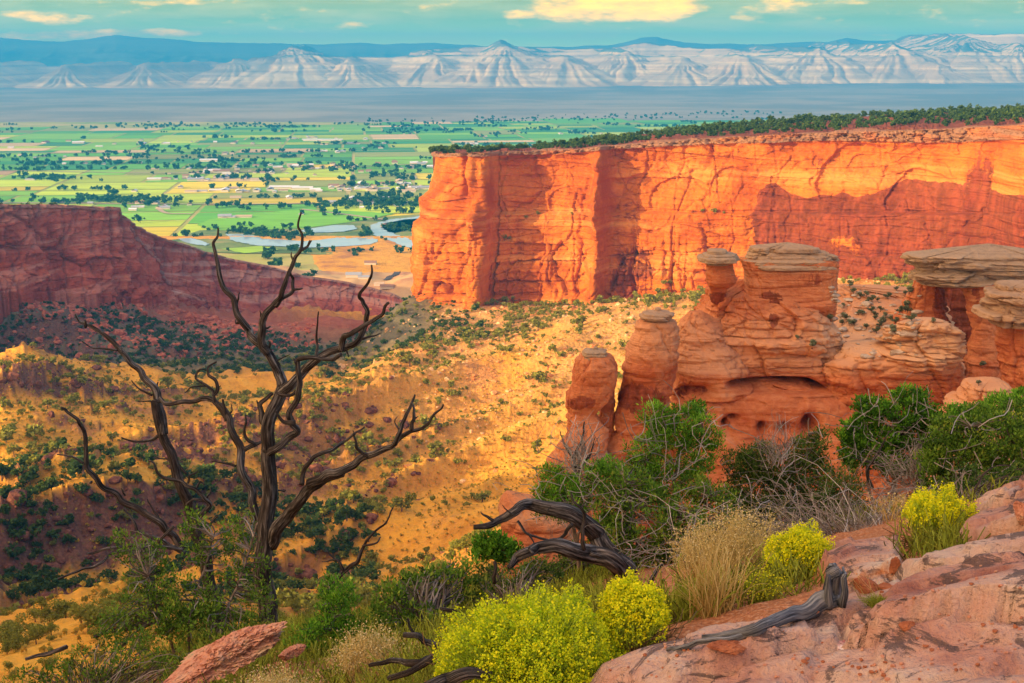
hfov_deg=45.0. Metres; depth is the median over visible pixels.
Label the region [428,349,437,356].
shrub
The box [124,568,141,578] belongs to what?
dark shrub
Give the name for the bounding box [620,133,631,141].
pinyon tree
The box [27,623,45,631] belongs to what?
shrub
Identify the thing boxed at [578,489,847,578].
desert shrub
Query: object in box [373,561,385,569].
shrub
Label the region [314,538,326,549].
dark shrub
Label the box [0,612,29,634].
shrub
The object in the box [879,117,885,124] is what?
pinyon tree
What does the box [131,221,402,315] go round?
tilted ridge
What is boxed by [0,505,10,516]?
dark shrub
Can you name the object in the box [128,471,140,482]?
dark shrub
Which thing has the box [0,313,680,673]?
sage and grass tufts
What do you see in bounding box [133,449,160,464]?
dark shrub
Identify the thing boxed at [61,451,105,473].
dark shrub
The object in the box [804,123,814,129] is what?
pinyon tree
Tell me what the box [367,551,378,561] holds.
shrub
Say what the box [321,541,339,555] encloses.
dark shrub
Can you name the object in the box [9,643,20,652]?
shrub
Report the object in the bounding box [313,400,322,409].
shrub
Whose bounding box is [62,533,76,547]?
dark shrub
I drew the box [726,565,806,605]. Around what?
golden weed
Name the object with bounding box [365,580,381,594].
dark shrub
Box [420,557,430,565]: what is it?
shrub
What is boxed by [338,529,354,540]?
shrub
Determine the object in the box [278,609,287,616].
shrub
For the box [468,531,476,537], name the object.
shrub
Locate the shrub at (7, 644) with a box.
[0,639,11,653]
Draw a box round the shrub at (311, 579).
[300,576,317,588]
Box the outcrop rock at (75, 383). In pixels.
[71,380,82,386]
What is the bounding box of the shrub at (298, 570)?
[295,567,304,578]
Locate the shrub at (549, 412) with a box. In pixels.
[546,410,556,417]
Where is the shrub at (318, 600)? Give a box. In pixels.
[314,593,325,609]
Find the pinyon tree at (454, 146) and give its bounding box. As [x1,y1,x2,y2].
[451,144,460,149]
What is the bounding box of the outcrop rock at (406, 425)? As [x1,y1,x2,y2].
[398,420,409,428]
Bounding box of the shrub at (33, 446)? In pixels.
[28,442,43,452]
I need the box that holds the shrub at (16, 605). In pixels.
[1,602,20,615]
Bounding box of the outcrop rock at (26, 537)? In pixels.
[12,530,32,541]
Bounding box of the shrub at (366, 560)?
[362,557,370,565]
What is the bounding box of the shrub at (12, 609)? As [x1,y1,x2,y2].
[2,607,22,615]
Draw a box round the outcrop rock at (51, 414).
[48,411,54,417]
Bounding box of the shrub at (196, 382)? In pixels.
[193,380,202,390]
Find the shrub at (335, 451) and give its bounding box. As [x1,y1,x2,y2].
[327,448,339,454]
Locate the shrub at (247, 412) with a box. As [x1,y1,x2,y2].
[240,409,252,415]
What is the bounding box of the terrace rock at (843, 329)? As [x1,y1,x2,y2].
[839,327,847,331]
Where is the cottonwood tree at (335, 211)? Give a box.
[332,209,340,214]
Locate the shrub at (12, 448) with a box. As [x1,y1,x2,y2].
[6,443,23,456]
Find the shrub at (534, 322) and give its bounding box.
[532,319,543,329]
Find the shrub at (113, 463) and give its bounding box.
[107,460,118,470]
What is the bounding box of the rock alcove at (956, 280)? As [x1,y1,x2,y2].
[893,243,1023,377]
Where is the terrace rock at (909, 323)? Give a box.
[904,321,913,325]
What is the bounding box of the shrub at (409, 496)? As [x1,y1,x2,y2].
[405,491,416,502]
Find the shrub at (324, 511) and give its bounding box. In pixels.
[318,508,328,514]
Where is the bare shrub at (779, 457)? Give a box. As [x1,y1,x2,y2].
[726,407,815,475]
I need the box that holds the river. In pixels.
[370,216,419,246]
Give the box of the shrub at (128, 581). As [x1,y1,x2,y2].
[120,576,138,590]
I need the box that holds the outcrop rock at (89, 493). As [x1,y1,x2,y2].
[82,489,92,496]
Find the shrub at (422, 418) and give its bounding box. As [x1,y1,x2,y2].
[418,413,438,426]
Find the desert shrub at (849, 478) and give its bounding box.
[778,452,939,529]
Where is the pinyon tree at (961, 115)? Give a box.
[956,112,966,120]
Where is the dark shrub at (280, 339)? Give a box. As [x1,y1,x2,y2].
[276,337,285,342]
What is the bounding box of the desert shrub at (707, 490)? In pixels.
[652,469,758,549]
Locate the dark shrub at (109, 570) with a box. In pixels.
[102,568,117,576]
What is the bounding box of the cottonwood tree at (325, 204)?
[322,202,329,208]
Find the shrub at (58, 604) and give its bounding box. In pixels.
[47,598,69,618]
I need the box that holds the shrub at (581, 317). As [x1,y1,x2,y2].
[578,315,587,322]
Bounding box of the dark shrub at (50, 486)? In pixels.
[44,478,56,488]
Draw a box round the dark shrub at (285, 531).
[281,527,289,537]
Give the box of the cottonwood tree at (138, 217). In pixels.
[134,214,144,221]
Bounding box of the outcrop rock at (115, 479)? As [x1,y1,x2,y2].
[108,476,122,483]
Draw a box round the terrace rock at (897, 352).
[890,349,904,354]
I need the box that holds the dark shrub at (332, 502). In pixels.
[324,497,336,511]
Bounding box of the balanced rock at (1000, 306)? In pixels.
[971,280,1023,397]
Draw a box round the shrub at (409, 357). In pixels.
[398,353,418,365]
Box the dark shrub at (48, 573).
[42,566,60,580]
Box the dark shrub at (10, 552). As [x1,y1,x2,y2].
[3,546,22,559]
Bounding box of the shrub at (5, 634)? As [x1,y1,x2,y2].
[0,620,27,644]
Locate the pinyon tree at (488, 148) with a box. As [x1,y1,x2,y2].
[485,145,491,151]
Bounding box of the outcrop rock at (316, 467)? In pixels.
[308,463,321,472]
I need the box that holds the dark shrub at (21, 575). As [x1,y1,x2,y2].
[17,571,26,580]
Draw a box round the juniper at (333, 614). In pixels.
[276,570,371,658]
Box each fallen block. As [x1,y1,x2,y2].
[26,304,33,309]
[35,337,42,341]
[41,311,50,318]
[53,340,61,344]
[69,308,79,314]
[99,323,109,328]
[108,342,120,352]
[112,329,124,335]
[119,312,128,321]
[136,303,144,307]
[147,337,158,343]
[157,310,170,315]
[157,352,166,356]
[183,312,193,318]
[231,328,237,332]
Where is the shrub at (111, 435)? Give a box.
[106,431,118,440]
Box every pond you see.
[178,238,207,245]
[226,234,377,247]
[302,225,356,232]
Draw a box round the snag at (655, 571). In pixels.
[648,563,663,583]
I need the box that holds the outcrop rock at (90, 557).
[86,554,94,560]
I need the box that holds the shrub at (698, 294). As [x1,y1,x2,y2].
[689,290,702,299]
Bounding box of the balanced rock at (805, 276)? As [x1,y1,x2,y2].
[739,242,839,321]
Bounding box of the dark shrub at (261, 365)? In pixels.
[257,363,264,367]
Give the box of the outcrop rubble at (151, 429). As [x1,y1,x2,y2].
[0,305,443,604]
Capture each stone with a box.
[707,640,745,655]
[837,640,844,650]
[853,577,879,593]
[878,582,891,589]
[889,556,900,573]
[898,621,914,631]
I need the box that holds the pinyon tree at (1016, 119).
[1012,114,1019,123]
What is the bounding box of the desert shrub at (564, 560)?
[523,539,599,583]
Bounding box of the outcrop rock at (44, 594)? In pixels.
[40,592,53,600]
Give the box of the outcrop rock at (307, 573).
[294,567,316,579]
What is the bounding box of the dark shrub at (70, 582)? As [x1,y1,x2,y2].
[61,578,77,587]
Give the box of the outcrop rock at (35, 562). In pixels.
[30,560,41,568]
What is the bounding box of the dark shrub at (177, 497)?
[171,489,195,501]
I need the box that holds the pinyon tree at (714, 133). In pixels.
[708,129,717,135]
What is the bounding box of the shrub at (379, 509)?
[374,506,385,517]
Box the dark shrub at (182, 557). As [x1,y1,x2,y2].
[177,548,189,560]
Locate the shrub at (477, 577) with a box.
[468,573,486,586]
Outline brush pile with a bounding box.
[683,455,944,544]
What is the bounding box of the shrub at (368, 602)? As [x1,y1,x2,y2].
[360,597,371,607]
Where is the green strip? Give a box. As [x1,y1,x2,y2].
[229,246,277,252]
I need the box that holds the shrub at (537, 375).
[530,371,546,382]
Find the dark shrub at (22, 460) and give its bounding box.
[6,454,28,469]
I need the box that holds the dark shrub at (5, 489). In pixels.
[0,484,13,493]
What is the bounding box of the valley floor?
[0,122,698,297]
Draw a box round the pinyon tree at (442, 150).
[438,147,446,153]
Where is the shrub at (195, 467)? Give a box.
[191,464,198,472]
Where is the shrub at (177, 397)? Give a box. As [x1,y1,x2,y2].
[171,394,183,399]
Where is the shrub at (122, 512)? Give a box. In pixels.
[116,509,133,523]
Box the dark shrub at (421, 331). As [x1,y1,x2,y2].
[416,329,424,334]
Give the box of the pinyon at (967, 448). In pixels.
[912,395,1023,493]
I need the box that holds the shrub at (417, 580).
[407,571,423,588]
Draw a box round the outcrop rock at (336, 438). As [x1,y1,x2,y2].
[332,435,339,442]
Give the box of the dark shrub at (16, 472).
[10,465,24,478]
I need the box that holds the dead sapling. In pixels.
[322,507,392,587]
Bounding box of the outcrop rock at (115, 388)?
[107,386,118,391]
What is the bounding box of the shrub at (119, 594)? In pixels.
[111,592,128,603]
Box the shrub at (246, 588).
[238,583,254,593]
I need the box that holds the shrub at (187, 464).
[182,458,191,467]
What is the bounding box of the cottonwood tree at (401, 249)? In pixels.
[393,245,404,252]
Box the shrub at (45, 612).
[34,606,58,623]
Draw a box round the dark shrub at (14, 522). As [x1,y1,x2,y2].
[9,517,24,529]
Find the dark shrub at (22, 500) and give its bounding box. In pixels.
[14,491,26,506]
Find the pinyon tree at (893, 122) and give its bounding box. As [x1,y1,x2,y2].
[890,120,895,126]
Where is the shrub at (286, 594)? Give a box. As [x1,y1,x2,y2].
[276,587,306,606]
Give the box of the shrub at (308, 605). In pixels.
[302,599,319,607]
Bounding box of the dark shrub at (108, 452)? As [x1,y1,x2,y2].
[101,448,115,459]
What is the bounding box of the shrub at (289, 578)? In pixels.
[285,576,300,587]
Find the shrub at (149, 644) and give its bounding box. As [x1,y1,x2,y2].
[129,631,155,654]
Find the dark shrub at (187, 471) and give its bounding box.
[181,465,192,476]
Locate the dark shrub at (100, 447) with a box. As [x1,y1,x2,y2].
[95,444,104,452]
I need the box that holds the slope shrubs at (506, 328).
[0,272,913,609]
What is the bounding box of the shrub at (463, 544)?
[457,540,471,551]
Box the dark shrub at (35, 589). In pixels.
[30,582,46,592]
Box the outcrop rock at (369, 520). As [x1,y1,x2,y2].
[366,517,373,523]
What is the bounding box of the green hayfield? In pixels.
[197,209,391,229]
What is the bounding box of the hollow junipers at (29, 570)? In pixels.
[0,440,374,600]
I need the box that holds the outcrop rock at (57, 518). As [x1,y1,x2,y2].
[53,515,61,521]
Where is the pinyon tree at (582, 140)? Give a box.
[579,137,586,144]
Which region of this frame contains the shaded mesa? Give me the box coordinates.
[0,204,178,324]
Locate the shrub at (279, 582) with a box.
[272,577,286,588]
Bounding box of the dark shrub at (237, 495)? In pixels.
[229,490,243,503]
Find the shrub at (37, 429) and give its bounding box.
[25,423,43,436]
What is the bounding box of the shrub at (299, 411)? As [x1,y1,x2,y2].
[296,409,302,417]
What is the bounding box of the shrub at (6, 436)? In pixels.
[0,433,12,441]
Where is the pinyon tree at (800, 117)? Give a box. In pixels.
[796,114,806,121]
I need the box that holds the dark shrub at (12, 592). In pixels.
[5,589,19,600]
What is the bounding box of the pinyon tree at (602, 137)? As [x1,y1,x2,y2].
[598,134,609,144]
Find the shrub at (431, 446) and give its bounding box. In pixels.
[426,443,437,453]
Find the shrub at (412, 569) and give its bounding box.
[397,568,415,576]
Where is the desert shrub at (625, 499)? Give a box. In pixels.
[547,421,728,583]
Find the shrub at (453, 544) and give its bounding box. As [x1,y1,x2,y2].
[449,538,461,552]
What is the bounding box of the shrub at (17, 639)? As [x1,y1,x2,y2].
[9,633,28,649]
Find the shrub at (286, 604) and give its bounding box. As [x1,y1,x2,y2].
[281,601,296,608]
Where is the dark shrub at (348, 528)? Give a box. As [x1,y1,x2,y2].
[340,526,352,532]
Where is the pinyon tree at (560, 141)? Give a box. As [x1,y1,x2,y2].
[557,139,566,143]
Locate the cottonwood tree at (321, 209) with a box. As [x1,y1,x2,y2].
[318,206,326,211]
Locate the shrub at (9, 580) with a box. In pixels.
[3,576,12,584]
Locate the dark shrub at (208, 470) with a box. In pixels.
[197,462,215,480]
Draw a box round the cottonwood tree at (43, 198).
[38,196,46,201]
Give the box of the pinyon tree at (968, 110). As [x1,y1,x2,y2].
[962,107,974,113]
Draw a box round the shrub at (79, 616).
[68,603,92,623]
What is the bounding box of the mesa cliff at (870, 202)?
[410,112,1023,308]
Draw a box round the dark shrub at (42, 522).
[36,518,47,530]
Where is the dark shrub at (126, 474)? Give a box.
[122,470,132,483]
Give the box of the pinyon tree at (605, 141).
[602,139,610,144]
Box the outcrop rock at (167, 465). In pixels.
[162,459,184,469]
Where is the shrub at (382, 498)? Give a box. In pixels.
[378,494,387,503]
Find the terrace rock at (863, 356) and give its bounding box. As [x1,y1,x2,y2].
[860,354,868,358]
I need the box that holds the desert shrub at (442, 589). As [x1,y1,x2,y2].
[360,551,480,639]
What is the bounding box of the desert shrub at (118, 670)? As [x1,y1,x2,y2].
[0,624,198,682]
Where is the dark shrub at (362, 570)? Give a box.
[357,568,369,576]
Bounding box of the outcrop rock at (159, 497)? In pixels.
[155,493,164,501]
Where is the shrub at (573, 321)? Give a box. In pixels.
[569,317,585,326]
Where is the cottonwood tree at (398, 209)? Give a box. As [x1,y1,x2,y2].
[395,206,404,213]
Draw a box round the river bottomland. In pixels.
[170,214,419,254]
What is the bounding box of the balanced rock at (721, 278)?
[697,248,739,304]
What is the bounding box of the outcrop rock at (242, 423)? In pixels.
[238,421,248,425]
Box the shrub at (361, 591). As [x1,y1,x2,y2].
[351,585,370,600]
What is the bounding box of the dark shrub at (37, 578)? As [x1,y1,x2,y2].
[31,574,47,584]
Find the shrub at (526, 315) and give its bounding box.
[523,313,529,319]
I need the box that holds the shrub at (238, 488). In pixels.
[232,484,243,490]
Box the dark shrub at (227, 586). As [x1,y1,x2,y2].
[224,581,244,595]
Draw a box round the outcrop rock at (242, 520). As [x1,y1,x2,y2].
[236,514,246,524]
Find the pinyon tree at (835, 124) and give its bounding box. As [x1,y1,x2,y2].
[832,121,840,126]
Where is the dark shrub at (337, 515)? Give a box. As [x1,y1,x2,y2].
[334,511,349,520]
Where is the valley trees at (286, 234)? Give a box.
[0,110,781,266]
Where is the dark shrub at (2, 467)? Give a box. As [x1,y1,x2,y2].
[0,462,12,480]
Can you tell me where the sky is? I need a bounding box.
[0,0,1023,46]
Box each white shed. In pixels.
[199,159,217,161]
[269,185,299,188]
[292,186,313,189]
[302,139,342,140]
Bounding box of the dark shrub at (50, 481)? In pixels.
[45,477,59,487]
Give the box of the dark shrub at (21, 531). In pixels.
[9,522,42,543]
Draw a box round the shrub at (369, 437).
[357,430,377,444]
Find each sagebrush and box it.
[809,339,816,348]
[847,279,853,287]
[872,326,880,332]
[877,316,885,325]
[889,324,896,331]
[903,300,910,304]
[904,305,912,312]
[905,313,916,320]
[906,286,913,291]
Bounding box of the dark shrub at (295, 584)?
[287,579,305,591]
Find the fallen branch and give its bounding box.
[58,508,217,579]
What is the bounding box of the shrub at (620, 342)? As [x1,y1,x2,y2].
[618,338,628,347]
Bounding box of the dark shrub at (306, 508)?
[300,502,320,514]
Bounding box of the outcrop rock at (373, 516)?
[364,513,377,520]
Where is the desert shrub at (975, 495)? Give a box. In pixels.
[964,490,985,499]
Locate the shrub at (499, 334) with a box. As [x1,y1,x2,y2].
[491,330,503,339]
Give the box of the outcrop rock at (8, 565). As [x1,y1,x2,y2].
[4,562,18,570]
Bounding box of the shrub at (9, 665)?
[3,661,13,671]
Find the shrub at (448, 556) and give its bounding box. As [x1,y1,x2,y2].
[443,549,455,562]
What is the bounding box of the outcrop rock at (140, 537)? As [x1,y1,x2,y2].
[137,535,148,542]
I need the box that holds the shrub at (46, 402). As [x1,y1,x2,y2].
[41,398,51,408]
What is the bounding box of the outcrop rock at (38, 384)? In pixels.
[35,381,41,388]
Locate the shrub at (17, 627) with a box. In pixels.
[11,625,21,631]
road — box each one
[2,202,296,203]
[11,164,403,172]
[43,150,375,152]
[155,208,191,213]
[302,209,381,219]
[383,271,400,279]
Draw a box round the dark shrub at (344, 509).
[339,504,357,520]
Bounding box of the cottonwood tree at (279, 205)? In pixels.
[277,202,284,208]
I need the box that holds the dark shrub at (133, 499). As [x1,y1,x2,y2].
[117,497,140,509]
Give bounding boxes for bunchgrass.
[225,661,329,682]
[264,604,334,646]
[318,614,418,682]
[343,669,422,682]
[394,662,432,682]
[649,520,748,589]
[656,483,817,584]
[663,528,775,618]
[664,581,698,623]
[845,562,879,598]
[858,592,887,608]
[866,490,909,522]
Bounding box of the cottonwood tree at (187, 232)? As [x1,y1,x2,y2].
[181,230,190,235]
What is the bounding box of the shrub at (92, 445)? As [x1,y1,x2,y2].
[89,443,96,449]
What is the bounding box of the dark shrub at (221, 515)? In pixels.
[208,510,226,522]
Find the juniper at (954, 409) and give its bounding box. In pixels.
[938,385,1023,468]
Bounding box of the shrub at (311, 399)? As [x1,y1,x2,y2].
[308,397,317,402]
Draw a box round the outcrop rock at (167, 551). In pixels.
[154,549,170,558]
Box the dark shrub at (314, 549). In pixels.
[309,545,317,556]
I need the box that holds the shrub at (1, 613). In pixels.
[0,607,7,615]
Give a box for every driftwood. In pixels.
[25,645,67,660]
[94,620,139,637]
[368,655,427,666]
[387,654,434,680]
[402,617,438,649]
[424,667,493,682]
[440,607,456,612]
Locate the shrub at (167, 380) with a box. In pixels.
[161,376,172,388]
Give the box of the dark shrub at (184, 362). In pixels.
[180,359,189,364]
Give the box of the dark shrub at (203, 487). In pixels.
[198,480,215,493]
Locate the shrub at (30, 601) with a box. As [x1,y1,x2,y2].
[27,598,34,605]
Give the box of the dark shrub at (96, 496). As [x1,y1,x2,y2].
[89,492,104,505]
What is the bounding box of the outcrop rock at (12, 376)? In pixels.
[7,371,20,381]
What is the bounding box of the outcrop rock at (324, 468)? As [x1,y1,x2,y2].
[320,466,329,472]
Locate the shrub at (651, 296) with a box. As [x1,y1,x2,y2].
[645,293,659,302]
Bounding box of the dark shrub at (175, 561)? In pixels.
[168,558,184,566]
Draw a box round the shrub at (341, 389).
[338,387,347,392]
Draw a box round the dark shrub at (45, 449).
[43,443,59,453]
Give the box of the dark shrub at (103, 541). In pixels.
[96,535,110,546]
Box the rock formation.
[656,279,966,555]
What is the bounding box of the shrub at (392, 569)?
[385,565,396,574]
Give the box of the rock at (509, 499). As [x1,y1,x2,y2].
[498,490,574,581]
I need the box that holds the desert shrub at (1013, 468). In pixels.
[895,457,1023,514]
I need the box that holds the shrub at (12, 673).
[6,669,16,678]
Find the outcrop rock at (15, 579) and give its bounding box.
[3,577,17,584]
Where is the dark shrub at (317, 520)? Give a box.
[298,512,324,531]
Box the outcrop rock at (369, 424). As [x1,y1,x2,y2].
[362,421,373,427]
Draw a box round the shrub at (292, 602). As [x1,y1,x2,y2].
[289,598,297,608]
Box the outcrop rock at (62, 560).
[58,557,65,563]
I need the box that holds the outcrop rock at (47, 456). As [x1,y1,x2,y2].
[40,455,52,460]
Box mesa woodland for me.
[429,103,1023,153]
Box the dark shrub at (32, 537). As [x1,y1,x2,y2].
[29,528,37,543]
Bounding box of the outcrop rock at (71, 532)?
[65,528,73,536]
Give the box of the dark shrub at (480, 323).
[474,320,483,326]
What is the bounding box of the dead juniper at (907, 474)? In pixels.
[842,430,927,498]
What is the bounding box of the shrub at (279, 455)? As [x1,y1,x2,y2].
[275,453,283,461]
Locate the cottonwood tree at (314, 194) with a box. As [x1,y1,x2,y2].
[309,192,316,197]
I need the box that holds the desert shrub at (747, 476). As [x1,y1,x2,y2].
[715,413,875,531]
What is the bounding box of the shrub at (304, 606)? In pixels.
[302,604,312,612]
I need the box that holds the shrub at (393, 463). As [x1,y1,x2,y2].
[387,460,397,467]
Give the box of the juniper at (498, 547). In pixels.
[467,527,523,580]
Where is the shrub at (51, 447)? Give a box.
[47,441,58,450]
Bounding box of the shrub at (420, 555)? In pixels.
[417,552,427,560]
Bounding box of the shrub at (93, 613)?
[68,603,106,631]
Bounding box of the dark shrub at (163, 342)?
[159,340,167,347]
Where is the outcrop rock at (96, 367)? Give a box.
[91,365,101,369]
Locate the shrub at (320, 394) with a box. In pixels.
[315,391,323,398]
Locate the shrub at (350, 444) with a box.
[344,440,366,455]
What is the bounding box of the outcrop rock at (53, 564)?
[44,561,61,571]
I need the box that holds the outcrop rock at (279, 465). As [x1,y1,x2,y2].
[276,462,284,468]
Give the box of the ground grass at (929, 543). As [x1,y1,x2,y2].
[78,472,1013,682]
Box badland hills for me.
[268,265,412,296]
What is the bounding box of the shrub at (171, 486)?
[162,481,175,492]
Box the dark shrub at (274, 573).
[271,568,279,577]
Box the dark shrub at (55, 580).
[52,577,60,583]
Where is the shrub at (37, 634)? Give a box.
[27,625,46,643]
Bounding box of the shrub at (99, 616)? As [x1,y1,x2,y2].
[95,608,126,627]
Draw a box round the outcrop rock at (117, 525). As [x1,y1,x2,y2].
[113,522,119,530]
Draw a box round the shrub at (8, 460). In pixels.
[5,457,14,464]
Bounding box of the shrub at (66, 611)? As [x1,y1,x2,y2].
[61,607,75,617]
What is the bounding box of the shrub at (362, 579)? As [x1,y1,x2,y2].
[356,577,365,585]
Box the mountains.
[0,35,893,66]
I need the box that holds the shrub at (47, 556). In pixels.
[43,554,55,561]
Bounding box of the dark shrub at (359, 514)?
[349,509,363,521]
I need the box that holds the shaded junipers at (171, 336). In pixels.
[0,293,485,377]
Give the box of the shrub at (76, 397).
[70,392,80,403]
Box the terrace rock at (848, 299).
[843,298,852,301]
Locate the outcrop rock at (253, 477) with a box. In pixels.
[247,474,257,482]
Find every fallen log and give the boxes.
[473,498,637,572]
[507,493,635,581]
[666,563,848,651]
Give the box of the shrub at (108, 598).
[105,591,119,601]
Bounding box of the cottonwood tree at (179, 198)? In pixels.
[174,194,183,200]
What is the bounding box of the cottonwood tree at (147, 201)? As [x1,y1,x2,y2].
[144,199,150,205]
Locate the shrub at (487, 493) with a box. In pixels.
[473,490,491,501]
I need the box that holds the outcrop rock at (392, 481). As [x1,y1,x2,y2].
[386,477,396,486]
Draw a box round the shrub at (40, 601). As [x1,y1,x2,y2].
[33,595,48,609]
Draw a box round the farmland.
[0,118,765,235]
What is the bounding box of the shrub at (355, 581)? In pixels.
[339,576,360,589]
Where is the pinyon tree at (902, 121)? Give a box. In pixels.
[899,119,906,125]
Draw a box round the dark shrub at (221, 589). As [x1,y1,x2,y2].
[217,581,224,593]
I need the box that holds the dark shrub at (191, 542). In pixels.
[185,540,196,549]
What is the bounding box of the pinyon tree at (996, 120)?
[993,117,998,125]
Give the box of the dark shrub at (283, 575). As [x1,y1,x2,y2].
[274,572,289,579]
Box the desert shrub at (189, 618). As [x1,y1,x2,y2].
[87,504,278,653]
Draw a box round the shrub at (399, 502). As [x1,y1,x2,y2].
[392,496,412,511]
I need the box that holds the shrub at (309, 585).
[305,578,318,588]
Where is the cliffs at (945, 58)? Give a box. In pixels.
[0,33,1023,88]
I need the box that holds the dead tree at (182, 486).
[57,313,221,628]
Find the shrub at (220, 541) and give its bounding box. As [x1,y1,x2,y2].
[219,540,230,550]
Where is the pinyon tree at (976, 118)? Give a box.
[973,115,982,121]
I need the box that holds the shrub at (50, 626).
[45,623,59,634]
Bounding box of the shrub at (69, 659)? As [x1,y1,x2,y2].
[60,658,80,671]
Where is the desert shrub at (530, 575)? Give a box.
[453,553,570,607]
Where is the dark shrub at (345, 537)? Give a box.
[332,531,352,544]
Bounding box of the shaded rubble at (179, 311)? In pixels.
[3,299,318,357]
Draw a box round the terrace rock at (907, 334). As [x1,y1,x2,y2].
[899,332,917,337]
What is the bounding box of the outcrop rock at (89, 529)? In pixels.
[87,527,94,531]
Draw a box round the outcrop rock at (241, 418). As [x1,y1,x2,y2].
[237,416,250,421]
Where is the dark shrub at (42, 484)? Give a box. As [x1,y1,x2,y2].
[35,482,48,489]
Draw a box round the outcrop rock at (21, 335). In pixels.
[17,333,25,339]
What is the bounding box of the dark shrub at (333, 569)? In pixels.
[329,566,339,573]
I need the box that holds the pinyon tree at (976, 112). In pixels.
[971,110,980,116]
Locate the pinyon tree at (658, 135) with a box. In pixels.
[654,133,661,138]
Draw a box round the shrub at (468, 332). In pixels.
[461,329,472,336]
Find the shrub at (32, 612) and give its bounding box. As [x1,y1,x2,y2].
[25,608,40,621]
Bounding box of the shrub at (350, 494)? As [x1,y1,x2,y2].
[341,487,359,502]
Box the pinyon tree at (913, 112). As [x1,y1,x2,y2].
[903,109,918,117]
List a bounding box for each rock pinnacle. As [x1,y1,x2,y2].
[535,346,618,548]
[607,307,679,555]
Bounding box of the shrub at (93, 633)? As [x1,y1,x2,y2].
[86,628,101,638]
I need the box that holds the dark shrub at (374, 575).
[362,569,380,580]
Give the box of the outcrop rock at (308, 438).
[304,436,312,441]
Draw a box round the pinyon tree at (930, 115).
[925,113,934,120]
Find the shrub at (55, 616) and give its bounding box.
[46,612,63,620]
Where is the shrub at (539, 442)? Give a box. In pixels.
[531,439,542,453]
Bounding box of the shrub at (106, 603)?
[92,597,123,626]
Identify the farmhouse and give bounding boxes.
[72,141,84,143]
[131,205,144,207]
[147,177,161,179]
[160,206,170,208]
[187,177,202,180]
[213,169,229,172]
[217,214,231,217]
[221,187,229,191]
[236,215,251,217]
[250,178,265,180]
[345,272,361,277]
[358,275,369,278]
[364,260,376,264]
[370,186,378,190]
[374,282,384,285]
[378,187,389,189]
[380,284,393,288]
[401,189,415,191]
[411,185,429,188]
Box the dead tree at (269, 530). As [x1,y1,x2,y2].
[138,212,443,624]
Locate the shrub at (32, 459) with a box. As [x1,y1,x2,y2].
[25,454,39,465]
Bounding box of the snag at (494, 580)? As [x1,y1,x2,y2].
[492,560,496,583]
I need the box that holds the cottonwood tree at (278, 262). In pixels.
[273,257,282,265]
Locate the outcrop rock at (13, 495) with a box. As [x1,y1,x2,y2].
[5,489,26,505]
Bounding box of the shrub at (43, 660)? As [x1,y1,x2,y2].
[37,655,55,667]
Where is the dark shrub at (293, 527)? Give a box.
[287,521,300,530]
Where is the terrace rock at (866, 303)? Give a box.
[861,301,872,306]
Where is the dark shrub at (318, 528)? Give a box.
[306,525,322,538]
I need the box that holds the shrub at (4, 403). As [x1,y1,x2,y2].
[0,399,10,409]
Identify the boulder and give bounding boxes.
[163,621,286,682]
[278,643,305,660]
[338,363,345,368]
[1013,501,1023,525]
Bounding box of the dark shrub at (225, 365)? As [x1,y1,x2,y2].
[221,362,230,367]
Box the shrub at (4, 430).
[0,427,15,434]
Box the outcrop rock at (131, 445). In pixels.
[120,440,138,449]
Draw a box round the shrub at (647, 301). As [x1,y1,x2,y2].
[643,297,651,309]
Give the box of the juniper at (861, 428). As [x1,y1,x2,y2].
[804,371,949,514]
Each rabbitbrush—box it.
[422,575,628,682]
[588,567,696,657]
[734,518,835,581]
[754,551,805,583]
[882,480,980,551]
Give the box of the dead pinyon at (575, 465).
[536,411,621,538]
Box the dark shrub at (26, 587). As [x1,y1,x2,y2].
[17,582,31,596]
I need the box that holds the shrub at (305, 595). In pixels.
[302,592,311,601]
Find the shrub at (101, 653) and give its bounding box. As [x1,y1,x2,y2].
[94,649,103,660]
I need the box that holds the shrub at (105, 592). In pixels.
[99,588,112,597]
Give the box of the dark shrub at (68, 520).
[58,513,74,527]
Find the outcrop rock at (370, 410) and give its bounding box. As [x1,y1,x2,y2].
[364,407,377,413]
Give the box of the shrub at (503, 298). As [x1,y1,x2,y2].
[501,296,509,301]
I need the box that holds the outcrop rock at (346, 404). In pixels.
[342,402,348,406]
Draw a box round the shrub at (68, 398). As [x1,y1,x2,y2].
[63,395,73,401]
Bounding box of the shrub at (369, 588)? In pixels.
[363,583,377,593]
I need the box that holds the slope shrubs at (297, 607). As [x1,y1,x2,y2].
[1,565,498,655]
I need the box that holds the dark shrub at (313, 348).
[303,345,319,351]
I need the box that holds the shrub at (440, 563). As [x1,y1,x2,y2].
[432,559,449,572]
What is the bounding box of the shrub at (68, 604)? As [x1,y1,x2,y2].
[56,598,78,617]
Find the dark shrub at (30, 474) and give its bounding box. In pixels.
[18,464,38,484]
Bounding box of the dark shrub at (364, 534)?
[359,527,379,541]
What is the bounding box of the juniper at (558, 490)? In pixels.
[492,420,650,576]
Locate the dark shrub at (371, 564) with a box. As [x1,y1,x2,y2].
[365,561,375,570]
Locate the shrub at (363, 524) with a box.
[360,521,365,531]
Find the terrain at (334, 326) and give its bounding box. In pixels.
[0,236,913,682]
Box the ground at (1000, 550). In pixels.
[144,474,1023,682]
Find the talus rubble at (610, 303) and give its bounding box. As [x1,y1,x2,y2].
[313,278,907,469]
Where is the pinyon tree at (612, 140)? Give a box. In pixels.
[610,138,616,144]
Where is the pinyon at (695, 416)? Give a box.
[588,383,733,546]
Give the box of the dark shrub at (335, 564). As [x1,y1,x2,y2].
[330,562,343,572]
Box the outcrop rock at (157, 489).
[154,486,160,493]

